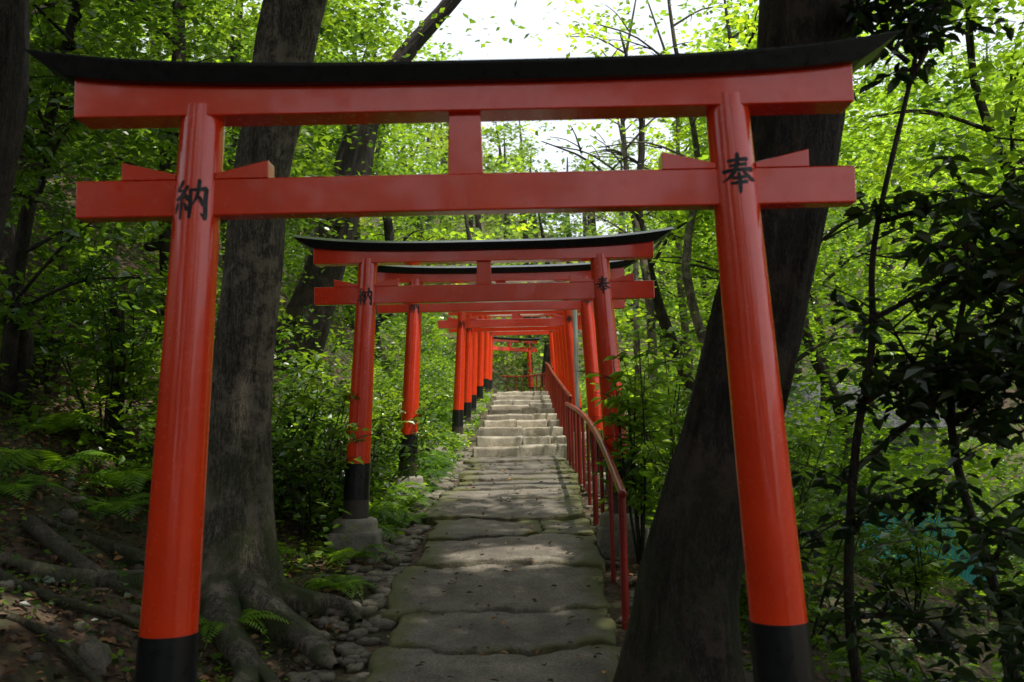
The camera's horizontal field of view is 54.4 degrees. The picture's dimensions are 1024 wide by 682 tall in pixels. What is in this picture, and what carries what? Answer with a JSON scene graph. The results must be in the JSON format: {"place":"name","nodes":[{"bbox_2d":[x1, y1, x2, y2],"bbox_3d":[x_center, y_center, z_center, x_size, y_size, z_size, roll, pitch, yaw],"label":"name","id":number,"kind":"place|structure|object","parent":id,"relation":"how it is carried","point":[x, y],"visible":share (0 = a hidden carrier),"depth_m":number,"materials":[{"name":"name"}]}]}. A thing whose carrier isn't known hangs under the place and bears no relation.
{"place":"outdoors","nodes":[
{"label":"outdoors","id":0,"kind":"place"},
{"bbox_2d":[364,456,621,681],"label":"stone path","id":1,"kind":"structure","parent":0,"point":[435,645],"depth_m":6.63,"materials":[{"name":"grey stone"}]},
{"bbox_2d":[0,89,1023,681],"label":"ground","id":2,"kind":"structure","parent":0,"point":[48,505],"depth_m":7.17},
{"bbox_2d":[0,0,29,244],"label":"broadleaf tree","id":3,"kind":"object","parent":2,"relation":"on","point":[14,57],"visible":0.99,"depth_m":4.61,"materials":[{"name":"brown plant"}]},
{"bbox_2d":[13,296,33,416],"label":"tree trunk","id":4,"kind":"object","parent":2,"relation":"on","point":[25,359],"visible":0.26,"depth_m":8.17,"materials":[{"name":"brown wood"}]},
{"bbox_2d":[0,473,77,504],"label":"fern","id":5,"kind":"object","parent":2,"relation":"on","point":[28,480],"visible":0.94,"depth_m":6.38,"materials":[{"name":"green plant"}]},
{"bbox_2d":[0,411,118,439],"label":"fern","id":6,"kind":"object","parent":2,"relation":"on","point":[73,417],"visible":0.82,"depth_m":7.79,"materials":[{"name":"green plant"}]},
{"bbox_2d":[0,211,120,392],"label":"shrub","id":7,"kind":"object","parent":2,"relation":"on","point":[56,277],"visible":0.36,"depth_m":9.05,"materials":[{"name":"green plant"}]},
{"bbox_2d":[0,447,126,482],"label":"fern","id":8,"kind":"object","parent":2,"relation":"on","point":[25,458],"visible":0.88,"depth_m":7.02,"materials":[{"name":"green plant"}]},
{"bbox_2d":[77,636,111,676],"bbox_3d":[-2.124,1.613,5.024,0.184,0.235,0.198,-1,-5,0],"label":"rock","id":9,"kind":"object","parent":2,"relation":"on","point":[93,652],"visible":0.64,"depth_m":4.96,"materials":[{"name":"grey stone"}]},
{"bbox_2d":[25,252,169,445],"bbox_3d":[-3.395,0.093,8.350,1.262,1.571,1.268,1,-6,-21],"label":"shrub","id":10,"kind":"object","parent":2,"relation":"on","point":[108,353],"visible":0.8,"depth_m":8.17,"materials":[{"name":"green plant"}]},
{"bbox_2d":[31,1,166,59],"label":"evergreen tree","id":11,"kind":"object","parent":2,"relation":"on","point":[150,38],"visible":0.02,"depth_m":18.29,"materials":[{"name":"green plant"}]},
{"bbox_2d":[70,492,149,524],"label":"fern","id":12,"kind":"object","parent":2,"relation":"on","point":[123,504],"visible":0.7,"depth_m":6.70,"materials":[{"name":"green plant"}]},
{"bbox_2d":[74,465,151,499],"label":"fern","id":13,"kind":"object","parent":2,"relation":"on","point":[138,476],"visible":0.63,"depth_m":7.17,"materials":[{"name":"green plant"}]},
{"bbox_2d":[108,303,124,447],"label":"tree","id":14,"kind":"object","parent":2,"relation":"on","point":[115,311],"visible":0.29,"depth_m":8.39,"materials":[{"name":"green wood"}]},
{"bbox_2d":[87,462,152,483],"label":"fern","id":15,"kind":"object","parent":2,"relation":"on","point":[132,466],"visible":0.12,"depth_m":7.67,"materials":[{"name":"green plant"}]},
{"bbox_2d":[0,0,247,408],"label":"evergreen tree","id":16,"kind":"object","parent":2,"relation":"on","point":[44,142],"visible":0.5,"depth_m":7.85,"materials":[{"name":"green plant"}]},
{"bbox_2d":[16,0,253,203],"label":"evergreen tree","id":17,"kind":"object","parent":2,"relation":"on","point":[154,15],"visible":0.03,"depth_m":13.70,"materials":[{"name":"green plant"}]},
{"bbox_2d":[20,24,306,271],"bbox_3d":[-16.882,-8.514,25.480,23.273,18.603,32.338,-1,-5,0],"label":"evergreen tree","id":18,"kind":"object","parent":2,"relation":"on","point":[84,176],"visible":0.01,"depth_m":15.13,"materials":[{"name":"green plant"}]},
{"bbox_2d":[0,0,343,299],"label":"evergreen tree","id":19,"kind":"object","parent":2,"relation":"on","point":[7,245],"visible":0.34,"depth_m":10.83,"materials":[{"name":"green plant"}]},
{"bbox_2d":[0,340,343,681],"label":"ground ivy","id":20,"kind":"object","parent":2,"relation":"on","point":[16,557],"visible":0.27,"depth_m":6.05,"materials":[{"name":"green plant"}]},
{"bbox_2d":[0,0,362,681],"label":"broadleaf tree","id":21,"kind":"object","parent":2,"relation":"on","point":[242,569],"visible":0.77,"depth_m":6.32,"materials":[{"name":"brown plant"}]},
{"bbox_2d":[108,394,286,472],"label":"shrub","id":22,"kind":"object","parent":2,"relation":"on","point":[145,442],"visible":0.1,"depth_m":7.81,"materials":[{"name":"green plant"}]},
{"bbox_2d":[30,0,376,333],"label":"evergreen tree","id":23,"kind":"object","parent":2,"relation":"on","point":[179,54],"visible":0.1,"depth_m":11.94,"materials":[{"name":"green plant"}]},
{"bbox_2d":[0,418,442,681],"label":"tree roots","id":24,"kind":"object","parent":2,"relation":"on","point":[48,537],"visible":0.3,"depth_m":5.40,"materials":[{"name":"brown plant"}]},
{"bbox_2d":[146,289,303,402],"bbox_3d":[-2.696,0.171,9.468,1.418,1.600,1.089,-3,-6,19],"label":"shrub","id":25,"kind":"object","parent":2,"relation":"on","point":[283,335],"visible":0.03,"depth_m":9.52,"materials":[{"name":"green plant"}]},
{"bbox_2d":[45,0,416,263],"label":"evergreen tree","id":26,"kind":"object","parent":2,"relation":"on","point":[322,43],"visible":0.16,"depth_m":16.36,"materials":[{"name":"green plant"}]},
{"bbox_2d":[0,14,484,571],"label":"hillside undergrowth","id":27,"kind":"object","parent":2,"relation":"on","point":[288,364],"visible":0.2,"depth_m":10.30,"materials":[{"name":"green plant"}]},
{"bbox_2d":[143,220,226,251],"bbox_3d":[-4.035,-1.388,12.411,1.329,0.431,0.216,-4,-6,24],"label":"fallen log","id":28,"kind":"object","parent":27,"relation":"on","point":[149,248],"visible":0.15,"depth_m":12.54,"materials":[{"name":"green plant"}]},
{"bbox_2d":[199,608,288,648],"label":"fern","id":29,"kind":"object","parent":2,"relation":"on","point":[244,619],"visible":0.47,"depth_m":5.74,"materials":[{"name":"green plant"}]},
{"bbox_2d":[154,354,342,467],"bbox_3d":[-2.279,0.708,8.643,1.569,1.349,1.176,3,-7,-41],"label":"shrub","id":30,"kind":"object","parent":2,"relation":"on","point":[317,359],"visible":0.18,"depth_m":8.78,"materials":[{"name":"green plant"}]},
{"bbox_2d":[277,542,314,564],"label":"fern","id":31,"kind":"object","parent":2,"relation":"on","point":[280,548],"visible":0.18,"depth_m":7.08,"materials":[{"name":"green plant"}]},
{"bbox_2d":[0,446,635,681],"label":"cobblestones","id":32,"kind":"structure","parent":2,"relation":"on","point":[353,657],"depth_m":6.44,"materials":[{"name":"grey stone"}]},
{"bbox_2d":[225,49,426,233],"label":"evergreen tree","id":33,"kind":"object","parent":2,"relation":"on","point":[402,126],"depth_m":35.34,"materials":[{"name":"green plant"}]},
{"bbox_2d":[213,0,446,264],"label":"evergreen tree","id":34,"kind":"object","parent":2,"relation":"on","point":[326,128],"visible":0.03,"depth_m":26.43,"materials":[{"name":"green plant"}]},
{"bbox_2d":[271,414,391,515],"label":"shrub","id":35,"kind":"object","parent":2,"relation":"on","point":[375,468],"visible":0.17,"depth_m":8.41,"materials":[{"name":"green plant"}]},
{"bbox_2d":[271,380,392,540],"bbox_3d":[-1.517,0.936,7.807,1.231,1.311,1.270,-1,-5,0],"label":"shrub","id":36,"kind":"object","parent":2,"relation":"on","point":[292,478],"visible":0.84,"depth_m":7.75,"materials":[{"name":"green plant"}]},
{"bbox_2d":[302,574,376,600],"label":"fern","id":37,"kind":"object","parent":2,"relation":"on","point":[351,583],"visible":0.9,"depth_m":6.73,"materials":[{"name":"green plant"}]},
{"bbox_2d":[306,522,400,545],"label":"fern","id":38,"kind":"object","parent":2,"relation":"on","point":[329,525],"visible":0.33,"depth_m":7.84,"materials":[{"name":"green plant"}]},
{"bbox_2d":[319,543,401,570],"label":"fern","id":39,"kind":"object","parent":2,"relation":"on","point":[337,553],"visible":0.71,"depth_m":7.39,"materials":[{"name":"green plant"}]},
{"bbox_2d":[284,124,454,377],"bbox_3d":[-2.813,-1.813,19.251,4.302,5.401,4.067,-6,-7,39],"label":"evergreen tree","id":40,"kind":"object","parent":2,"relation":"on","point":[388,229],"visible":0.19,"depth_m":18.97,"materials":[{"name":"green plant"}]},
{"bbox_2d":[310,410,432,498],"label":"shrub","id":41,"kind":"object","parent":2,"relation":"on","point":[383,448],"visible":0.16,"depth_m":9.47,"materials":[{"name":"green plant"}]},
{"bbox_2d":[286,0,462,328],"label":"evergreen tree","id":42,"kind":"object","parent":2,"relation":"on","point":[425,126],"visible":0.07,"depth_m":22.16,"materials":[{"name":"green plant"}]},
{"bbox_2d":[315,393,434,473],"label":"shrub","id":43,"kind":"object","parent":2,"relation":"on","point":[389,452],"visible":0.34,"depth_m":10.46,"materials":[{"name":"green plant"}]},
{"bbox_2d":[101,0,660,377],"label":"broadleaf tree","id":44,"kind":"object","parent":2,"relation":"on","point":[356,157],"visible":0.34,"depth_m":13.96,"materials":[{"name":"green plant"}]},
{"bbox_2d":[272,349,493,543],"bbox_3d":[-1.679,1.182,21.053,2.365,3.440,26.302,-1,-5,0],"label":"shrub","id":45,"kind":"object","parent":2,"relation":"on","point":[391,523],"visible":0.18,"depth_m":13.26,"materials":[{"name":"green plant"}]},
{"bbox_2d":[368,502,424,527],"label":"fern","id":46,"kind":"object","parent":2,"relation":"on","point":[381,509],"visible":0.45,"depth_m":8.54,"materials":[{"name":"green plant"}]},
{"bbox_2d":[379,512,427,526],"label":"fern","id":47,"kind":"object","parent":2,"relation":"on","point":[411,519],"visible":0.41,"depth_m":8.85,"materials":[{"name":"green plant"}]},
{"bbox_2d":[371,481,436,498],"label":"fern","id":48,"kind":"object","parent":2,"relation":"on","point":[399,487],"visible":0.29,"depth_m":10.00,"materials":[{"name":"green plant"}]},
{"bbox_2d":[379,495,436,508],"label":"fern","id":49,"kind":"object","parent":2,"relation":"on","point":[417,499],"visible":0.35,"depth_m":9.48,"materials":[{"name":"green plant"}]},
{"bbox_2d":[372,381,452,457],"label":"shrub","id":50,"kind":"object","parent":2,"relation":"on","point":[396,414],"visible":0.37,"depth_m":11.89,"materials":[{"name":"green plant"}]},
{"bbox_2d":[360,124,499,329],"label":"evergreen tree","id":51,"kind":"object","parent":2,"relation":"on","point":[431,169],"visible":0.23,"depth_m":29.64,"materials":[{"name":"green plant"}]},
{"bbox_2d":[417,469,456,481],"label":"fern","id":52,"kind":"object","parent":2,"relation":"on","point":[432,471],"visible":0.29,"depth_m":11.44,"materials":[{"name":"green plant"}]},
{"bbox_2d":[20,30,902,681],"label":"torii gate","id":53,"kind":"structure","parent":2,"relation":"on","point":[200,192],"depth_m":3.91,"materials":[{"name":"paint"}]},
{"bbox_2d":[0,323,930,681],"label":"fallen leaves","id":54,"kind":"object","parent":2,"relation":"on","point":[72,587],"visible":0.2,"depth_m":6.32,"materials":[{"name":"brown plant"}]},
{"bbox_2d":[291,227,674,562],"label":"torii gate","id":55,"kind":"structure","parent":2,"relation":"on","point":[367,293],"depth_m":7.81,"materials":[{"name":"paint"}]},
{"bbox_2d":[377,260,636,495],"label":"torii gate","id":56,"kind":"structure","parent":2,"relation":"on","point":[420,275],"depth_m":10.71,"materials":[{"name":"paint"}]},
{"bbox_2d":[438,310,585,441],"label":"torii gate","id":57,"kind":"structure","parent":2,"relation":"on","point":[461,323],"depth_m":17.22,"materials":[{"name":"paint"}]},
{"bbox_2d":[448,310,581,430],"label":"torii gate","id":58,"kind":"structure","parent":2,"relation":"on","point":[468,375],"depth_m":19.34,"materials":[{"name":"paint"}]},
{"bbox_2d":[493,336,540,390],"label":"torii gate","id":59,"kind":"structure","parent":2,"relation":"on","point":[510,340],"depth_m":37.01,"materials":[{"name":"paint"}]},
{"bbox_2d":[456,313,579,420],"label":"torii gate","id":60,"kind":"structure","parent":2,"relation":"on","point":[474,371],"depth_m":21.28,"materials":[{"name":"paint"}]},
{"bbox_2d":[472,391,566,458],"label":"stone steps","id":61,"kind":"structure","parent":2,"relation":"on","point":[518,423],"depth_m":17.57,"materials":[{"name":"grey stone"}]},
{"bbox_2d":[545,362,571,441],"bbox_3d":[0.926,1.284,21.630,0.075,2.655,13.491,-1,-5,0],"label":"handrail","id":62,"kind":"object","parent":61,"relation":"on","point":[559,393],"visible":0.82,"depth_m":19.27,"materials":[{"name":"red metal"}]},
{"bbox_2d":[477,315,561,407],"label":"torii gate","id":63,"kind":"structure","parent":2,"relation":"on","point":[480,365],"depth_m":24.20,"materials":[{"name":"paint"}]},
{"bbox_2d":[483,316,557,398],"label":"torii gate","id":64,"kind":"structure","parent":2,"relation":"on","point":[486,361],"depth_m":27.31,"materials":[{"name":"paint"}]},
{"bbox_2d":[488,317,555,392],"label":"torii gate","id":65,"kind":"structure","parent":2,"relation":"on","point":[549,333],"depth_m":30.57,"materials":[{"name":"paint"}]},
{"bbox_2d":[30,0,1023,460],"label":"distant forest","id":66,"kind":"object","parent":2,"relation":"on","point":[524,230],"visible":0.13,"depth_m":49.48,"materials":[{"name":"green plant"}]},
{"bbox_2d":[501,367,552,391],"bbox_3d":[0.883,1.522,31.952,1.024,1.245,6.545,0,-6,-14],"label":"handrail","id":67,"kind":"object","parent":2,"relation":"on","point":[544,377],"visible":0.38,"depth_m":34.07,"materials":[{"name":"red metal"}]},
{"bbox_2d":[573,310,579,419],"bbox_3d":[1.033,0.616,15.911,0.074,2.726,0.072,-1,-5,0],"label":"steel pole","id":68,"kind":"object","parent":2,"relation":"on","point":[575,346],"visible":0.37,"depth_m":15.91,"materials":[{"name":"grey metal"}]},
{"bbox_2d":[565,402,629,629],"bbox_3d":[0.756,1.476,10.387,0.052,1.966,8.641,-1,-5,1],"label":"handrail","id":69,"kind":"object","parent":2,"relation":"on","point":[573,432],"visible":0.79,"depth_m":7.87,"materials":[{"name":"red metal"}]},
{"bbox_2d":[482,5,758,400],"bbox_3d":[2.027,-1.489,15.109,5.338,7.714,5.173,-1,-5,0],"label":"maple tree","id":70,"kind":"object","parent":2,"relation":"on","point":[662,318],"visible":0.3,"depth_m":15.13,"materials":[{"name":"green plant"}]},
{"bbox_2d":[512,0,729,437],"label":"maple tree","id":71,"kind":"object","parent":2,"relation":"on","point":[649,307],"visible":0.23,"depth_m":15.00,"materials":[{"name":"green plant"}]},
{"bbox_2d":[530,118,715,396],"bbox_3d":[2.438,-1.650,20.134,3.733,7.617,5.204,-6,-7,40],"label":"maple tree","id":72,"kind":"object","parent":2,"relation":"on","point":[636,278],"visible":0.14,"depth_m":20.19,"materials":[{"name":"green plant"}]},
{"bbox_2d":[494,0,757,351],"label":"maple tree","id":73,"kind":"object","parent":2,"relation":"on","point":[697,321],"visible":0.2,"depth_m":13.30,"materials":[{"name":"green plant"}]},
{"bbox_2d":[580,334,692,564],"bbox_3d":[0.931,0.829,7.489,0.868,1.771,0.762,-1,-5,0],"label":"bamboo shrub","id":74,"kind":"object","parent":2,"relation":"on","point":[639,500],"visible":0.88,"depth_m":7.40,"materials":[{"name":"green plant"}]},
{"bbox_2d":[585,350,689,500],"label":"shrub","id":75,"kind":"object","parent":2,"relation":"on","point":[657,391],"visible":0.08,"depth_m":10.20,"materials":[{"name":"green plant"}]},
{"bbox_2d":[624,332,703,499],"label":"shrub","id":76,"kind":"object","parent":2,"relation":"on","point":[676,417],"visible":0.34,"depth_m":8.50,"materials":[{"name":"green plant"}]},
{"bbox_2d":[580,3,748,380],"bbox_3d":[3.039,-1.914,17.621,3.735,8.557,3.688,-1,-5,0],"label":"maple tree","id":77,"kind":"object","parent":2,"relation":"on","point":[678,122],"visible":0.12,"depth_m":17.26,"materials":[{"name":"green plant"}]},
{"bbox_2d":[632,435,796,499],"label":"shrub","id":78,"kind":"object","parent":2,"relation":"on","point":[653,452],"visible":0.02,"depth_m":6.95,"materials":[{"name":"green plant"}]},
{"bbox_2d":[609,212,826,389],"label":"maple tree","id":79,"kind":"object","parent":2,"relation":"on","point":[660,276],"visible":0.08,"depth_m":30.80,"materials":[{"name":"green plant"}]},
{"bbox_2d":[580,118,881,359],"bbox_3d":[4.896,-1.674,22.978,7.240,8.826,6.516,2,-7,-34],"label":"maple tree","id":80,"kind":"object","parent":2,"relation":"on","point":[657,212],"visible":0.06,"depth_m":22.84,"materials":[{"name":"green plant"}]},
{"bbox_2d":[612,0,856,681],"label":"broadleaf tree","id":81,"kind":"object","parent":2,"relation":"on","point":[683,624],"visible":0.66,"depth_m":4.81,"materials":[{"name":"brown plant"}]},
{"bbox_2d":[651,473,911,650],"bbox_3d":[1.689,1.388,6.166,1.365,1.130,1.157,0,-6,-13],"label":"shrub","id":82,"kind":"object","parent":2,"relation":"on","point":[824,560],"visible":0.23,"depth_m":6.18,"materials":[{"name":"green plant"}]},
{"bbox_2d":[550,0,1016,429],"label":"maple tree","id":83,"kind":"object","parent":2,"relation":"on","point":[708,262],"visible":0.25,"depth_m":13.08,"materials":[{"name":"green plant"}]},
{"bbox_2d":[544,342,1023,645],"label":"valley undergrowth","id":84,"kind":"object","parent":2,"relation":"on","point":[930,460],"visible":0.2,"depth_m":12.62,"materials":[{"name":"green plant"}]},
{"bbox_2d":[601,127,1015,479],"bbox_3d":[8.577,-0.731,25.037,9.388,10.132,8.748,-6,-7,41],"label":"maple tree","id":85,"kind":"object","parent":2,"relation":"on","point":[840,263],"visible":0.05,"depth_m":24.81,"materials":[{"name":"green plant"}]},
{"bbox_2d":[619,85,999,479],"bbox_3d":[6.046,-0.788,19.948,7.929,9.008,7.728,-1,-5,0],"label":"maple tree","id":86,"kind":"object","parent":2,"relation":"on","point":[819,319],"visible":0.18,"depth_m":19.85,"materials":[{"name":"green plant"}]},
{"bbox_2d":[788,400,838,530],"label":"shrub","id":87,"kind":"object","parent":2,"relation":"on","point":[833,445],"visible":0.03,"depth_m":8.95,"materials":[{"name":"green plant"}]},
{"bbox_2d":[609,4,1023,518],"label":"maple tree","id":88,"kind":"object","parent":2,"relation":"on","point":[819,367],"visible":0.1,"depth_m":15.98,"materials":[{"name":"green plant"}]},
{"bbox_2d":[784,410,876,557],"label":"shrub","id":89,"kind":"object","parent":2,"relation":"on","point":[808,446],"visible":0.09,"depth_m":7.49,"materials":[{"name":"green plant"}]},
{"bbox_2d":[646,514,1023,680],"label":"ground ivy","id":90,"kind":"object","parent":2,"relation":"on","point":[895,641],"visible":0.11,"depth_m":6.86,"materials":[{"name":"green plant"}]},
{"bbox_2d":[699,0,1023,356],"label":"maple tree","id":91,"kind":"object","parent":2,"relation":"on","point":[990,132],"visible":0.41,"depth_m":10.66,"materials":[{"name":"green plant"}]},
{"bbox_2d":[787,427,938,494],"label":"walls","id":92,"kind":"structure","parent":2,"relation":"on","point":[931,432],"depth_m":26.31,"materials":[{"name":"paint"}]},
{"bbox_2d":[681,382,946,429],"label":"roof","id":93,"kind":"structure","parent":92,"relation":"on","point":[895,422],"depth_m":26.16,"materials":[{"name":"tile"}]},
{"bbox_2d":[885,443,923,478],"bbox_3d":[10.296,3.174,26.114,1.200,1.000,0.050,1,-6,-20],"label":"window","id":94,"kind":"structure","parent":92,"relation":"attached to","point":[912,454],"depth_m":26.12,"materials":[{"name":"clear glass"}]},
{"bbox_2d":[813,493,971,611],"bbox_3d":[3.283,1.830,8.459,1.273,1.073,0.998,-1,-5,0],"label":"shrub","id":95,"kind":"object","parent":2,"relation":"on","point":[928,573],"visible":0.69,"depth_m":8.36,"materials":[{"name":"green plant"}]},
{"bbox_2d":[810,624,978,681],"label":"shrub","id":96,"kind":"object","parent":2,"relation":"on","point":[912,670],"visible":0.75,"depth_m":5.50,"materials":[{"name":"green plant"}]},
{"bbox_2d":[786,31,1023,425],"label":"maple tree","id":97,"kind":"object","parent":2,"relation":"on","point":[971,106],"visible":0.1,"depth_m":12.67,"materials":[{"name":"green plant"}]},
{"bbox_2d":[789,0,1023,681],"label":"camellia shrub","id":98,"kind":"object","parent":2,"relation":"on","point":[967,373],"visible":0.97,"depth_m":4.59,"materials":[{"name":"green plant"}]},
{"bbox_2d":[817,83,1023,480],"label":"maple tree","id":99,"kind":"object","parent":2,"relation":"on","point":[916,323],"visible":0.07,"depth_m":29.01,"materials":[{"name":"green plant"}]},
{"bbox_2d":[855,504,997,621],"bbox_3d":[3.924,2.197,9.434,1.278,1.656,0.230,-1,-5,0],"label":"net fence","id":100,"kind":"object","parent":2,"relation":"on","point":[969,578],"visible":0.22,"depth_m":9.44,"materials":[{"name":"teal plastic"}]},
{"bbox_2d":[833,1,1023,371],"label":"maple tree","id":101,"kind":"object","parent":2,"relation":"on","point":[966,154],"visible":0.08,"depth_m":18.72,"materials":[{"name":"green plant"}]},
{"bbox_2d":[868,0,1023,238],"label":"maple tree","id":102,"kind":"object","parent":2,"relation":"on","point":[984,67],"visible":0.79,"depth_m":8.59,"materials":[{"name":"green plant"}]},
{"bbox_2d":[878,26,1023,354],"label":"maple tree","id":103,"kind":"object","parent":2,"relation":"on","point":[979,138],"visible":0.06,"depth_m":22.75,"materials":[{"name":"green plant"}]},
{"bbox_2d":[979,654,1023,681],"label":"shrub","id":104,"kind":"object","parent":2,"relation":"on","point":[1000,671],"visible":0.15,"depth_m":5.86,"materials":[{"name":"green plant"}]},
{"bbox_2d":[76,0,1023,237],"label":"sky","id":105,"kind":"structure","parent":0,"point":[529,14],"materials":[{"name":"white"}]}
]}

